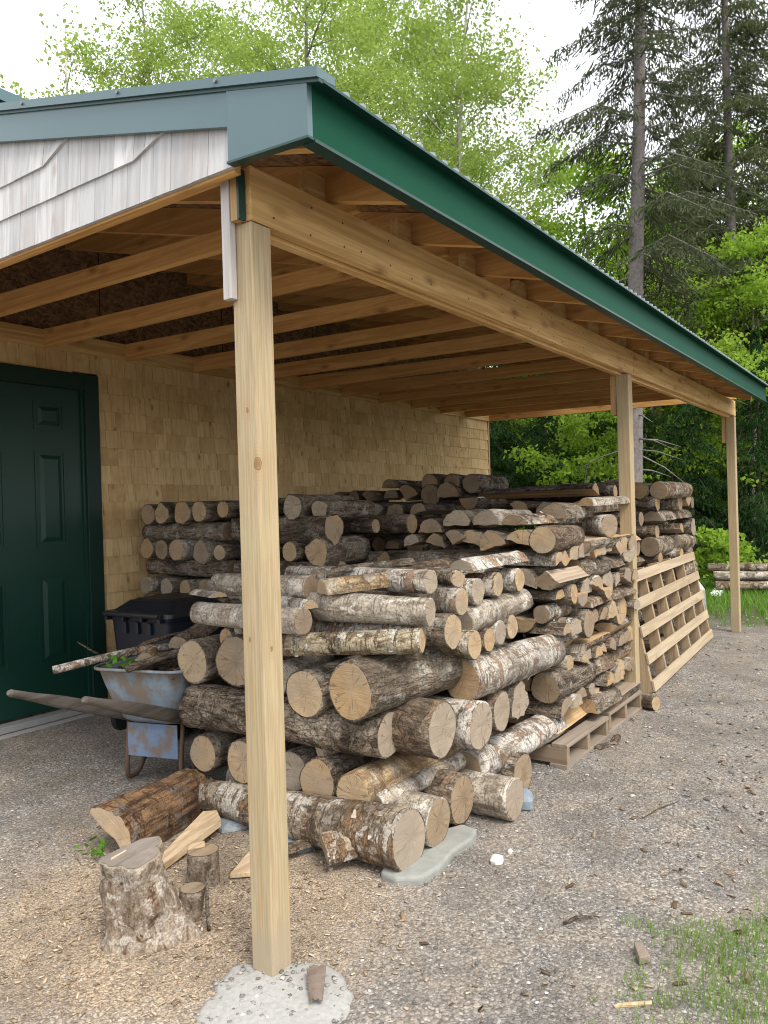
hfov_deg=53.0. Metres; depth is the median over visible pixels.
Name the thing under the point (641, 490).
log
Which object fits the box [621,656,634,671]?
split log
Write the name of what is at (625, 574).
split log
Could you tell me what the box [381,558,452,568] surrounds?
split log
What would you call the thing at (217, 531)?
log
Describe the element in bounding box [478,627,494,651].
log
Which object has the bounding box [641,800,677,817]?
stick
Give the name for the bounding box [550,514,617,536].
log
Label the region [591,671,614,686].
split log
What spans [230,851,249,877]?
wood slab
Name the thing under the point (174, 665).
bark debris
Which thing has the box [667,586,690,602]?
log
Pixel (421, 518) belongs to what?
split log
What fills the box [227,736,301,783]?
log
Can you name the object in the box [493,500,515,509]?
split log
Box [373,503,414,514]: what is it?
split log
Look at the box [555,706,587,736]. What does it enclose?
split log
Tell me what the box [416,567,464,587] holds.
log
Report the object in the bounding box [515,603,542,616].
log
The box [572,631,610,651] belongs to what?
split log
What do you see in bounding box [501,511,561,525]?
split log
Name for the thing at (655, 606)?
log
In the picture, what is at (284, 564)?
log
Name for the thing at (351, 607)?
log
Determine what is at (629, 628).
split log
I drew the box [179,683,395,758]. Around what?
log
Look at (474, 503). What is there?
split log
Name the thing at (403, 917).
leaf litter
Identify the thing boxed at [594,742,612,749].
split log
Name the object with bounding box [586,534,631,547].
split log
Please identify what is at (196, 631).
split log
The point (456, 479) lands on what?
log
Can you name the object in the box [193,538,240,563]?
log
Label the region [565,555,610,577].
log
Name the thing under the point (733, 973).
grass
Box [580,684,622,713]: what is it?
split log
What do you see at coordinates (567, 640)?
split log
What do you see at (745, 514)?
hemlock tree
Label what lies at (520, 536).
split log
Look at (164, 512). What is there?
log
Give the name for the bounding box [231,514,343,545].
log
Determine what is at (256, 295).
garage
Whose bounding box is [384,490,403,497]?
split log
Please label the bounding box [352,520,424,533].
split log
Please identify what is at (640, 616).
split log
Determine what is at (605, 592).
split log
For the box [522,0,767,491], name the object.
spruce tree
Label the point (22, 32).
sky
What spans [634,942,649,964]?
wood slab
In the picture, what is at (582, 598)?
split log
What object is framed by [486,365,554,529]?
hemlock tree
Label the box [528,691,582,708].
split log
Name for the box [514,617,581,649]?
split log
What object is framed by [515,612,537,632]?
split log
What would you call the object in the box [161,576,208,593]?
log
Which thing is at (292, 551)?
log
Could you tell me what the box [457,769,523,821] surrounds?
log
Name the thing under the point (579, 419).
maple sapling
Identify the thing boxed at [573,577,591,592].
split log
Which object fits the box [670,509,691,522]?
split log
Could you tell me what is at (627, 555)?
log
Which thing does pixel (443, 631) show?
log
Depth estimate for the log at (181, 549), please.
5.44 m
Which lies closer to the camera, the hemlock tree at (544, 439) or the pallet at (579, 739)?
the pallet at (579, 739)
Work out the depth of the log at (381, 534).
7.28 m
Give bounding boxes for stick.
[52,643,174,673]
[77,642,99,654]
[119,631,181,660]
[125,648,178,672]
[204,871,210,931]
[563,915,594,924]
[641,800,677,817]
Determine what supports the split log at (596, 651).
on the split log at (604, 661)
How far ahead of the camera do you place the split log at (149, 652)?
4.01 m
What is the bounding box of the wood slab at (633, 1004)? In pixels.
[614,1000,651,1007]
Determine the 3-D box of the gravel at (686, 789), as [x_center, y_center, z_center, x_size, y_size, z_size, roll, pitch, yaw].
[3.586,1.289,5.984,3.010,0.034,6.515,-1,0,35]
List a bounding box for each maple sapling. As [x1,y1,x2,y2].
[490,418,570,528]
[503,407,659,529]
[581,404,744,509]
[657,405,767,514]
[695,392,767,543]
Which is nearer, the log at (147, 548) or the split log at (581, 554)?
the split log at (581, 554)
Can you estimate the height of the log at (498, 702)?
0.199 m
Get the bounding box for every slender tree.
[588,246,711,482]
[606,232,755,535]
[624,269,722,482]
[644,275,697,479]
[678,241,766,540]
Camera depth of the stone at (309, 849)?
3.20 m
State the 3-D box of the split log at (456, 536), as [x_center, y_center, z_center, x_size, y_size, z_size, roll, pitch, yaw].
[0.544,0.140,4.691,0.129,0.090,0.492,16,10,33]
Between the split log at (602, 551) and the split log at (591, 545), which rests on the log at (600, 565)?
the split log at (602, 551)
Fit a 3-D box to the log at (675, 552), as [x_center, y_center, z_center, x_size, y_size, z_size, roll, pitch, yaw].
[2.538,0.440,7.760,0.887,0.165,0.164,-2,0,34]
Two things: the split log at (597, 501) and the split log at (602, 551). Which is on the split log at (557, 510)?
the split log at (597, 501)
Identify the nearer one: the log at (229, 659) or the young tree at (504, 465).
the log at (229, 659)
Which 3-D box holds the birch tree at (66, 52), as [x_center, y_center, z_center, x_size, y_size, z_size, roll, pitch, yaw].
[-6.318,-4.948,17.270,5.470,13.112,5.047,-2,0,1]
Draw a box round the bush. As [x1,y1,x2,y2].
[694,524,767,582]
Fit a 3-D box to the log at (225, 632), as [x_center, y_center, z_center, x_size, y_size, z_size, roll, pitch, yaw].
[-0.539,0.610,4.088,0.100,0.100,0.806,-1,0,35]
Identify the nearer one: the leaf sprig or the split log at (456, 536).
the leaf sprig
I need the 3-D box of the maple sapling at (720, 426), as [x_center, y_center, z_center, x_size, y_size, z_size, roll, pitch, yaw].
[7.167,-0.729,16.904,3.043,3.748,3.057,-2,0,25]
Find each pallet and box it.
[492,714,609,769]
[585,690,642,733]
[618,551,713,692]
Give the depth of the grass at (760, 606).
10.30 m
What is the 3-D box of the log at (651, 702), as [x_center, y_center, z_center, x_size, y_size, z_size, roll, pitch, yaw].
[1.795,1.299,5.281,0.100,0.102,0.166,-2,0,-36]
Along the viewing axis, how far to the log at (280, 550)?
5.03 m
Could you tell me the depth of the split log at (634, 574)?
5.19 m
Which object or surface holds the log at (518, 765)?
on the ground at (74, 756)
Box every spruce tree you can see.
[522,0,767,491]
[621,0,767,530]
[714,0,767,356]
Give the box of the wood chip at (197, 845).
[188,841,204,850]
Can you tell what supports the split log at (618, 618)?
on the split log at (611, 627)
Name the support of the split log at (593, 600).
on the split log at (595, 613)
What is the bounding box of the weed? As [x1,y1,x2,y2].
[75,836,107,856]
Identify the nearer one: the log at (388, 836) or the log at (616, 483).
the log at (388, 836)
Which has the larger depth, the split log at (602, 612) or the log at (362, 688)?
the split log at (602, 612)
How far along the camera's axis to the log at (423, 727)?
3.22 m
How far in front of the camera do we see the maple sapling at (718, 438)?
15.30 m
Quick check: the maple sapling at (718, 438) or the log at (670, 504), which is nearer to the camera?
the log at (670, 504)
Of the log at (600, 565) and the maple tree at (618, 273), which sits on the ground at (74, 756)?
the maple tree at (618, 273)
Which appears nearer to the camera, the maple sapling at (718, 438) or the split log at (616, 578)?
the split log at (616, 578)
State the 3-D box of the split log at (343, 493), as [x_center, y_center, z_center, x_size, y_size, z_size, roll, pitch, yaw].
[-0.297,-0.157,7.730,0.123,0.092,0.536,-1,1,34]
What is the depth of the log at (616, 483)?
6.46 m
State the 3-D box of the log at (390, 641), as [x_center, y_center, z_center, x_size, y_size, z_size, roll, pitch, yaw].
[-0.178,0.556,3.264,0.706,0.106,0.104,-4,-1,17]
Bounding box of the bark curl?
[306,964,325,1002]
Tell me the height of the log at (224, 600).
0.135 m
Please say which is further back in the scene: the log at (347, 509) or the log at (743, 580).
the log at (743, 580)
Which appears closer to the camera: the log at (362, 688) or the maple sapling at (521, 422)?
the log at (362, 688)
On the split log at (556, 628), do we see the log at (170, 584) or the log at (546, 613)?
the log at (546, 613)
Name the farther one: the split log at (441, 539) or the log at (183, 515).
the log at (183, 515)
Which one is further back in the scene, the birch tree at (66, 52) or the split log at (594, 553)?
the birch tree at (66, 52)
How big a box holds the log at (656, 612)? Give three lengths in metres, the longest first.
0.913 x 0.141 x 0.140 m
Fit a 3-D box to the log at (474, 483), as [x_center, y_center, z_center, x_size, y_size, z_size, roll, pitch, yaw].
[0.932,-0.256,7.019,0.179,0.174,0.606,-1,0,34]
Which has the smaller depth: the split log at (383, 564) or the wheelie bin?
the split log at (383, 564)
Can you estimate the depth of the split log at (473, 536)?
4.47 m
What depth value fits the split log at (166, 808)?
3.35 m
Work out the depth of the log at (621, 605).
5.10 m
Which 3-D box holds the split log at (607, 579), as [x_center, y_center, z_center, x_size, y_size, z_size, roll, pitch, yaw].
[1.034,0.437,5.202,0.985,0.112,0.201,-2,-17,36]
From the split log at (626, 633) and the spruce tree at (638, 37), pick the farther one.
the spruce tree at (638, 37)
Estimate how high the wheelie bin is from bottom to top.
0.855 m
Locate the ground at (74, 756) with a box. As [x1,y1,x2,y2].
[0,542,767,1023]
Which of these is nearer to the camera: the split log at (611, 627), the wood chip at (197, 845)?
the wood chip at (197, 845)
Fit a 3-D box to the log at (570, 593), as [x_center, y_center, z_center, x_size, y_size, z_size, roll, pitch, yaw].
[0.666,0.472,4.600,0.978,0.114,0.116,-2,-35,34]
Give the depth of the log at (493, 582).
3.74 m
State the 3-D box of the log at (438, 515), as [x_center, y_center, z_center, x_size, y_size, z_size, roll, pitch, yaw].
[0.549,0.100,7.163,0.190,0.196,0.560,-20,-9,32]
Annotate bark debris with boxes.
[118,651,179,679]
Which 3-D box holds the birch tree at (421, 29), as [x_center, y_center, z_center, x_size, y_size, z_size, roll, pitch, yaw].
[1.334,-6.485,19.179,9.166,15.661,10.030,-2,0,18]
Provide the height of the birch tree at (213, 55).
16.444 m
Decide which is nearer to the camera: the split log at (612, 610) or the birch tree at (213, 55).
the split log at (612, 610)
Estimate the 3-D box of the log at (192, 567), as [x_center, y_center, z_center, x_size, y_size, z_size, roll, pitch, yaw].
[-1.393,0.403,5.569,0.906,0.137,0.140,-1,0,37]
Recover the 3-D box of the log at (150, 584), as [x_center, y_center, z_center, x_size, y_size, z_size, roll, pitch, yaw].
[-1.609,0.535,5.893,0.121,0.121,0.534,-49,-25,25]
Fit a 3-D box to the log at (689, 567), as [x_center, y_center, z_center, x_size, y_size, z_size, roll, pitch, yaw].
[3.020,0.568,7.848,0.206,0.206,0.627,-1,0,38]
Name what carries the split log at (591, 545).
on the split log at (581, 554)
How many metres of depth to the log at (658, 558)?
7.07 m
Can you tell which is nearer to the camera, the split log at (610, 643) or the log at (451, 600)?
the log at (451, 600)
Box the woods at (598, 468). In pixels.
[513,375,765,530]
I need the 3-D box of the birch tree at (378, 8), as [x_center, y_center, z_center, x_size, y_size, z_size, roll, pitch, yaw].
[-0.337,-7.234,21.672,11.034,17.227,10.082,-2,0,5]
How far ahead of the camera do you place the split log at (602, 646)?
4.78 m
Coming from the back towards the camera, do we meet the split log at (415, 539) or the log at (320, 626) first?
the split log at (415, 539)
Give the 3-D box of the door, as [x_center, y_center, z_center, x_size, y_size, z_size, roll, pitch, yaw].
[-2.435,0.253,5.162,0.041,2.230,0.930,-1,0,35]
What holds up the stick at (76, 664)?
on the wheelbarrow
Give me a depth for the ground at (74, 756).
2.85 m
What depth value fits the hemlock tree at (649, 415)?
15.26 m
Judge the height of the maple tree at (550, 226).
12.143 m
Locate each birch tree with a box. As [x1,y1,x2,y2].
[0,13,124,99]
[55,0,249,95]
[136,0,291,80]
[161,0,478,180]
[257,0,570,212]
[300,54,403,132]
[308,0,616,366]
[404,113,509,366]
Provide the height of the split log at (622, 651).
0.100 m
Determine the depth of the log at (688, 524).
8.05 m
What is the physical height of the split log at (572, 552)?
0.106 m
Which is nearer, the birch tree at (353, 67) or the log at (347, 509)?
the log at (347, 509)
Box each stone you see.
[216,817,248,833]
[288,838,315,853]
[381,825,476,885]
[490,854,503,864]
[521,788,532,810]
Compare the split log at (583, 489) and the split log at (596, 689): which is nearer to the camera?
the split log at (596, 689)
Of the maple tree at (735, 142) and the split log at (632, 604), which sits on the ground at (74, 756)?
the maple tree at (735, 142)
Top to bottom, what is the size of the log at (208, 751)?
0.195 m
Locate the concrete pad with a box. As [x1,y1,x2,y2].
[196,963,353,1023]
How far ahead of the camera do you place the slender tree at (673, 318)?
17.75 m
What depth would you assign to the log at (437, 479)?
7.02 m
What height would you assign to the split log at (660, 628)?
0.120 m
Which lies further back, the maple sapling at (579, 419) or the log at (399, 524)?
the maple sapling at (579, 419)
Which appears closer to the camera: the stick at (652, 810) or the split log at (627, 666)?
the stick at (652, 810)
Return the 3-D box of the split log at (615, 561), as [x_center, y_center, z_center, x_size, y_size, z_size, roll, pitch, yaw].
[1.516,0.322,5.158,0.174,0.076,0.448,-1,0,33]
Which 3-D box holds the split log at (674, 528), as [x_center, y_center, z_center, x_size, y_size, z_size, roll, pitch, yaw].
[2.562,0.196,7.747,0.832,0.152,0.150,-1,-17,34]
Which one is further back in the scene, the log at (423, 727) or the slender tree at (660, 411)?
the slender tree at (660, 411)
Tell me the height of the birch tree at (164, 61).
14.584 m
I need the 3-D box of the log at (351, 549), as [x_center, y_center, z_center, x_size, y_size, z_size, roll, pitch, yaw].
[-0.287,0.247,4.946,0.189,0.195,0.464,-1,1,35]
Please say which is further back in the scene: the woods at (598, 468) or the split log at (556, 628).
the woods at (598, 468)
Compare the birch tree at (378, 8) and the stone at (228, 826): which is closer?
the stone at (228, 826)
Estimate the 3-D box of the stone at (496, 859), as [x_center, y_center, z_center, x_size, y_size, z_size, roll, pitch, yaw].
[0.450,1.386,3.070,0.051,0.028,0.072,-2,0,18]
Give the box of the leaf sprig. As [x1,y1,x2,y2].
[106,653,136,667]
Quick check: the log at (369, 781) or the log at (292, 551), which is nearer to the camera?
the log at (369, 781)
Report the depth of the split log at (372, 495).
7.34 m
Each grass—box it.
[586,871,767,1023]
[698,566,767,629]
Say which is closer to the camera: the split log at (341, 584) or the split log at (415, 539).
the split log at (341, 584)
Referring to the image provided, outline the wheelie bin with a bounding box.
[102,593,223,738]
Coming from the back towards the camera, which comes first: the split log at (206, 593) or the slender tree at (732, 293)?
the slender tree at (732, 293)
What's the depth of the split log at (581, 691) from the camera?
4.43 m
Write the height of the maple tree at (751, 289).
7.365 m
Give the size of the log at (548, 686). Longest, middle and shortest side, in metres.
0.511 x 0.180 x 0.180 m
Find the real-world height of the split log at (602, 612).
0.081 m
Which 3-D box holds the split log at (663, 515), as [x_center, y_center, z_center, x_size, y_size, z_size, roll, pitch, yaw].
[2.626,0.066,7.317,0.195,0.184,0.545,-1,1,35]
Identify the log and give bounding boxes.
[89,768,205,847]
[135,647,158,660]
[140,537,157,558]
[140,575,179,592]
[141,504,158,524]
[142,522,232,540]
[143,593,229,602]
[146,558,236,577]
[155,502,176,523]
[155,539,173,559]
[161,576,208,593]
[168,623,218,648]
[169,539,197,560]
[174,501,230,524]
[177,634,220,683]
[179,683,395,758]
[180,578,210,592]
[190,589,226,597]
[190,601,311,634]
[190,730,245,772]
[192,500,239,521]
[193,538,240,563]
[198,579,210,589]
[198,777,425,871]
[210,573,317,598]
[213,543,240,559]
[215,634,300,686]
[217,501,239,517]
[220,628,235,642]
[226,769,449,846]
[227,595,238,599]
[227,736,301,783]
[228,598,241,603]
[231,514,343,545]
[233,560,346,574]
[234,621,425,643]
[239,686,455,759]
[278,501,284,516]
[279,545,282,556]
[280,551,389,564]
[281,596,317,608]
[282,541,307,561]
[282,628,424,656]
[283,494,353,518]
[283,655,351,693]
[284,566,437,593]
[285,606,461,649]
[285,745,316,790]
[286,655,367,718]
[288,839,312,854]
[299,752,395,796]
[305,535,370,565]
[306,591,435,626]
[311,500,375,518]
[311,558,414,574]
[315,747,336,755]
[317,572,390,594]
[319,830,357,870]
[328,645,500,721]
[334,492,349,495]
[336,733,492,801]
[339,565,524,591]
[342,514,416,533]
[343,519,379,532]
[349,490,388,501]
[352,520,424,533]
[354,587,467,615]
[356,533,409,535]
[362,490,401,500]
[364,535,386,550]
[372,534,410,550]
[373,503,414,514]
[374,500,464,513]
[376,748,465,804]
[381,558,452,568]
[382,479,421,487]
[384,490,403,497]
[385,539,406,548]
[385,550,411,559]
[386,503,413,514]
[399,485,421,500]
[404,533,432,546]
[407,544,432,550]
[408,551,562,565]
[410,503,457,514]
[416,516,484,526]
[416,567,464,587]
[418,518,480,532]
[420,769,473,825]
[421,474,446,487]
[421,484,458,503]
[422,514,442,516]
[425,695,491,750]
[426,532,467,547]
[428,550,570,565]
[430,543,580,559]
[433,690,509,732]
[436,482,482,497]
[436,629,480,659]
[437,578,484,604]
[443,473,465,486]
[443,509,488,525]
[445,527,492,544]
[447,634,565,699]
[449,550,528,570]
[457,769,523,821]
[459,498,508,509]
[459,588,533,630]
[459,715,566,773]
[462,474,508,492]
[462,527,512,545]
[464,572,502,596]
[472,509,531,525]
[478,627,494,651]
[479,529,518,550]
[480,483,598,498]
[481,523,549,525]
[483,584,577,603]
[489,587,564,599]
[490,620,505,644]
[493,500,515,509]
[494,565,528,567]
[497,752,531,788]
[500,633,540,645]
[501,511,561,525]
[501,680,529,720]
[503,614,517,638]
[506,529,532,545]
[507,485,616,499]
[508,713,533,723]
[510,501,541,513]
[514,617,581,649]
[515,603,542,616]
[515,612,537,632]
[516,481,618,501]
[516,633,615,649]
[520,566,565,588]
[522,677,531,690]
[525,622,570,635]
[525,691,571,718]
[528,525,584,553]
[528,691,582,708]
[530,661,595,703]
[533,602,579,623]
[535,501,573,513]
[536,566,589,589]
[538,592,587,606]
[540,502,592,518]
[541,512,643,525]
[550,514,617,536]
[550,655,573,669]
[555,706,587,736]
[560,634,578,646]
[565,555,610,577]
[565,609,594,638]
[565,642,591,658]
[566,652,588,663]
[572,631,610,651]
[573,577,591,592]
[574,500,618,512]
[574,687,586,697]
[578,542,589,557]
[578,594,611,607]
[579,496,629,506]
[580,606,607,619]
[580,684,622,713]
[584,537,613,553]
[584,683,594,695]
[585,536,600,557]
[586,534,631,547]
[586,534,636,549]
[586,608,598,621]
[588,587,612,598]
[589,575,602,589]
[589,652,615,675]
[591,645,602,657]
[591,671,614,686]
[593,511,619,523]
[593,687,598,693]
[594,615,632,633]
[594,623,632,639]
[594,628,631,643]
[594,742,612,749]
[595,613,624,624]
[598,547,605,555]
[598,600,617,619]
[599,643,606,651]
[600,571,612,587]
[603,537,626,555]
[606,541,621,552]
[606,556,629,567]
[606,666,623,683]
[607,644,631,660]
[610,567,631,583]
[610,634,625,646]
[610,734,620,744]
[611,572,620,586]
[611,584,637,599]
[612,659,624,684]
[613,597,626,618]
[614,680,640,703]
[617,539,634,562]
[618,525,658,538]
[619,556,644,567]
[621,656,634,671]
[623,661,630,670]
[625,598,640,609]
[630,568,638,580]
[635,482,651,499]
[635,495,659,511]
[636,542,639,555]
[638,610,643,621]
[639,552,662,566]
[639,609,658,622]
[640,535,674,556]
[640,548,683,558]
[641,694,659,710]
[643,510,675,527]
[643,518,695,535]
[643,636,663,651]
[644,565,663,582]
[648,523,683,538]
[648,581,663,591]
[649,481,692,498]
[653,603,670,608]
[658,618,675,633]
[659,498,681,510]
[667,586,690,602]
[669,534,695,551]
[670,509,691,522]
[673,560,697,579]
[682,497,690,505]
[682,497,693,508]
[707,563,767,571]
[713,571,767,579]
[715,580,767,580]
[715,581,767,590]
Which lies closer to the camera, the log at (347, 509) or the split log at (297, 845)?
the split log at (297, 845)
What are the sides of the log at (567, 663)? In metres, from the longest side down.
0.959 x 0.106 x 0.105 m
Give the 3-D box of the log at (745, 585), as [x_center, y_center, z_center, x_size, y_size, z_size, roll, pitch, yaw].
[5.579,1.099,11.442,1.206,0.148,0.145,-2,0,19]
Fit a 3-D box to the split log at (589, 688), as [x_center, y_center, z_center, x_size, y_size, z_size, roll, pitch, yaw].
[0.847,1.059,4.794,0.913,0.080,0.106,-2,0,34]
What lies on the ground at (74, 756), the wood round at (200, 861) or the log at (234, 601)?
the wood round at (200, 861)
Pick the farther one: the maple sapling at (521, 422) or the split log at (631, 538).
the maple sapling at (521, 422)
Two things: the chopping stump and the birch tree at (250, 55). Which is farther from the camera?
the birch tree at (250, 55)
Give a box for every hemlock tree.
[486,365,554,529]
[499,373,584,528]
[584,407,681,535]
[643,328,756,580]
[696,329,767,569]
[749,416,767,556]
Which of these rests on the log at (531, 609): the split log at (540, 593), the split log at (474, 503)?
the split log at (540, 593)
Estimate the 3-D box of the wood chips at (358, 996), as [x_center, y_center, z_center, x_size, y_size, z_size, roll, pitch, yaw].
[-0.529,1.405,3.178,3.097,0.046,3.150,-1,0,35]
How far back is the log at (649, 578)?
7.08 m
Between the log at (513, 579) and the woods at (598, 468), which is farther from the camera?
the woods at (598, 468)
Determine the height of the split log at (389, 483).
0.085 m
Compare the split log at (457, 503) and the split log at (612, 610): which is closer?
the split log at (612, 610)
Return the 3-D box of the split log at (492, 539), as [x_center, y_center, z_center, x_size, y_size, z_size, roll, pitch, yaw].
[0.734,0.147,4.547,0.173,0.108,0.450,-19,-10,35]
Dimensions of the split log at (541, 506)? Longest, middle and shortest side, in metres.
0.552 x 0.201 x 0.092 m
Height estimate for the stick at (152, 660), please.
0.089 m
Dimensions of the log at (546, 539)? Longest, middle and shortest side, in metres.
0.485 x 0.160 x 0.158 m
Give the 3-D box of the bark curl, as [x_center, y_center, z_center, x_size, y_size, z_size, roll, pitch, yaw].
[-0.198,1.380,2.258,0.061,0.019,0.164,-2,0,-5]
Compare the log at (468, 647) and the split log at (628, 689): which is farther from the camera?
the split log at (628, 689)
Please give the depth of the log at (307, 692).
3.32 m
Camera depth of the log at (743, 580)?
11.74 m
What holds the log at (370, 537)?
on the split log
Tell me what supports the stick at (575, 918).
on the ground at (74, 756)
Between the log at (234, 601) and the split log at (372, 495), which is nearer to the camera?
the log at (234, 601)
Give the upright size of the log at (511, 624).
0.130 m
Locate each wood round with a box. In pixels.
[179,882,204,921]
[187,843,219,886]
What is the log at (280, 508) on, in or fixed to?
on the log at (306, 530)
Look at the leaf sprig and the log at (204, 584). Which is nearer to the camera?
the leaf sprig
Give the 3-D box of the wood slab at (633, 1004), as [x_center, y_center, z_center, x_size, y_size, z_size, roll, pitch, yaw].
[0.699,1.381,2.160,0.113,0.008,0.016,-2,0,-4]
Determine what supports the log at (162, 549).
on the log at (192, 567)
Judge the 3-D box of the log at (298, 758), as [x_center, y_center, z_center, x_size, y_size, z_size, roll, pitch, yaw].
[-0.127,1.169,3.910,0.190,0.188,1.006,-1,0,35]
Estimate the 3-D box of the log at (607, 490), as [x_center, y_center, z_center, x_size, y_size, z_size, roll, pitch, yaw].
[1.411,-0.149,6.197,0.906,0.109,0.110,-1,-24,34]
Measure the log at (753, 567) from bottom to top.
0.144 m
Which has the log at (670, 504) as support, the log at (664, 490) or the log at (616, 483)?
the log at (664, 490)
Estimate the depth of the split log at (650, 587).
7.07 m
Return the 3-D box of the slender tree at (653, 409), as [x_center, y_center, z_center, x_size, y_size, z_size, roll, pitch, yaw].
[5.830,-2.144,17.165,2.749,6.659,3.197,-2,0,-28]
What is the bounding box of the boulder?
[694,582,706,609]
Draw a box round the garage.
[0,65,767,976]
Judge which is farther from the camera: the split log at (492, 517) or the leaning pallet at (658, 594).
the leaning pallet at (658, 594)
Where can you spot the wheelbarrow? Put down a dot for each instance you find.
(150, 697)
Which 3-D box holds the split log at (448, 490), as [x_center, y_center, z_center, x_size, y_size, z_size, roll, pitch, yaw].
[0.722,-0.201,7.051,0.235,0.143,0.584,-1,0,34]
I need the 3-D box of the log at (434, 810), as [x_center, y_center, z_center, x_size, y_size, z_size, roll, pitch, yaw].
[-0.246,1.292,3.509,1.156,0.210,0.203,-1,0,35]
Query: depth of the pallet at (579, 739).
4.33 m
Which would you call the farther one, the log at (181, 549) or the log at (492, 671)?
the log at (181, 549)
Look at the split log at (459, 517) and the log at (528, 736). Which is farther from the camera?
the split log at (459, 517)
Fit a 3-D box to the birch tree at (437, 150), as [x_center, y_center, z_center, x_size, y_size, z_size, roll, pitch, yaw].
[1.328,-7.317,30.845,11.034,17.227,10.082,-1,0,45]
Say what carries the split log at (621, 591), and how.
on the log at (621, 605)
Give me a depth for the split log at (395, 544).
5.90 m
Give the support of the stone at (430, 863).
on the ground at (74, 756)
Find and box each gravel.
[536,615,767,808]
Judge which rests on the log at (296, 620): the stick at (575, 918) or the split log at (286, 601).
the split log at (286, 601)
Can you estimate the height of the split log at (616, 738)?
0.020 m
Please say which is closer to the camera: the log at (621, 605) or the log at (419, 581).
the log at (419, 581)
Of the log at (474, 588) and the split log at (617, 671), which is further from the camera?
the split log at (617, 671)
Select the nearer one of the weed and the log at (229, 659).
the weed
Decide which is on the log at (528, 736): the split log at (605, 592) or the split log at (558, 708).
the split log at (558, 708)
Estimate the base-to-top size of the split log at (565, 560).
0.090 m
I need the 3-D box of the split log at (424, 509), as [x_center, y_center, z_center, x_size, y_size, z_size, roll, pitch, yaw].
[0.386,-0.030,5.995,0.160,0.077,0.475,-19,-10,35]
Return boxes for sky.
[0,0,767,367]
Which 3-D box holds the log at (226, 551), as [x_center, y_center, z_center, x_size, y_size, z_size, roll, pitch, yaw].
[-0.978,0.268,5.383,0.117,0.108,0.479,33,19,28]
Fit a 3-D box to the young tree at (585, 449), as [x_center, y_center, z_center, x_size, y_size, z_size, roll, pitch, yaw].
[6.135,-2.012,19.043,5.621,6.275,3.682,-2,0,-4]
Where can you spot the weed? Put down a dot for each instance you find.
(97, 852)
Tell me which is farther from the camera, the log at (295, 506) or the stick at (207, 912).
the log at (295, 506)
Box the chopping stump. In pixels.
[99,836,200,954]
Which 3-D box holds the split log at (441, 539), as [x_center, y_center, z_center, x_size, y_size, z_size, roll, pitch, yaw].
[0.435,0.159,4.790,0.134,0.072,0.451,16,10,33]
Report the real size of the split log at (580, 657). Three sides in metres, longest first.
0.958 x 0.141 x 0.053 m
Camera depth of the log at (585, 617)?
4.52 m
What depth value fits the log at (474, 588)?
3.57 m
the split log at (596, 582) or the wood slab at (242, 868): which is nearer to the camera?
the wood slab at (242, 868)
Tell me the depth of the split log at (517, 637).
4.51 m
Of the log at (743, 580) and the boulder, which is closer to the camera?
the boulder
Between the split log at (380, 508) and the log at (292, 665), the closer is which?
the log at (292, 665)
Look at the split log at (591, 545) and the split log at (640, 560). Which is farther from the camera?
the split log at (640, 560)
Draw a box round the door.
[0,381,87,721]
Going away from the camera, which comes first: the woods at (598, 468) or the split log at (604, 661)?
the split log at (604, 661)
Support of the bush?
on the ground at (74, 756)
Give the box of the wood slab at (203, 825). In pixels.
[162,810,220,868]
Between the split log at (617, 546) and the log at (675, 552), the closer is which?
the split log at (617, 546)
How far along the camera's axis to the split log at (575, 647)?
4.55 m
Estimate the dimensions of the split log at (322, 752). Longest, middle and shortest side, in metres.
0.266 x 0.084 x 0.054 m
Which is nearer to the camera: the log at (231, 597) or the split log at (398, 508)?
the log at (231, 597)
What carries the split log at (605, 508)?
on the split log at (521, 525)
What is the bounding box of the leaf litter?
[302,632,767,1023]
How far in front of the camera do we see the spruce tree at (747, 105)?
16.23 m
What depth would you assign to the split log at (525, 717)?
4.32 m
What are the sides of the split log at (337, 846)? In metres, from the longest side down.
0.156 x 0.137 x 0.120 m
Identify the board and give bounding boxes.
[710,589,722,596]
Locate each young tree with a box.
[490,365,581,485]
[527,373,674,482]
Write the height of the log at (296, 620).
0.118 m
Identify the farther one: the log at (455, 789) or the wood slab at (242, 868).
the log at (455, 789)
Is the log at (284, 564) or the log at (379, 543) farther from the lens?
the log at (379, 543)
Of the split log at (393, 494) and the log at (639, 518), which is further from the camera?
the split log at (393, 494)
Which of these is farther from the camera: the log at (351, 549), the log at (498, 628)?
the log at (351, 549)
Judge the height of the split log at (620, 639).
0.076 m
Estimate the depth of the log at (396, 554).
5.53 m
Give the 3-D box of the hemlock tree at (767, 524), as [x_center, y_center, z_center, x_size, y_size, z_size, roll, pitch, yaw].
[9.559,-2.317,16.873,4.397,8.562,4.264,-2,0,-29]
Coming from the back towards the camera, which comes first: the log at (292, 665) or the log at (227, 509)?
the log at (227, 509)
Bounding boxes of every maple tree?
[496,374,589,482]
[502,125,677,476]
[560,179,766,480]
[612,114,765,430]
[643,213,767,540]
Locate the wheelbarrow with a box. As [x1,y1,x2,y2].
[6,651,233,777]
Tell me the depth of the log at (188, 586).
5.48 m
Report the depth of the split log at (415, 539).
4.70 m
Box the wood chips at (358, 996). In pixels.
[0,767,678,1023]
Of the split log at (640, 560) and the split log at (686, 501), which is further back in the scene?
the split log at (686, 501)
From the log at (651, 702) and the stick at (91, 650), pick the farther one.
the log at (651, 702)
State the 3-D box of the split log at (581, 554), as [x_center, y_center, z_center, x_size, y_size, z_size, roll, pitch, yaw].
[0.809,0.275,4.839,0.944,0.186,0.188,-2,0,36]

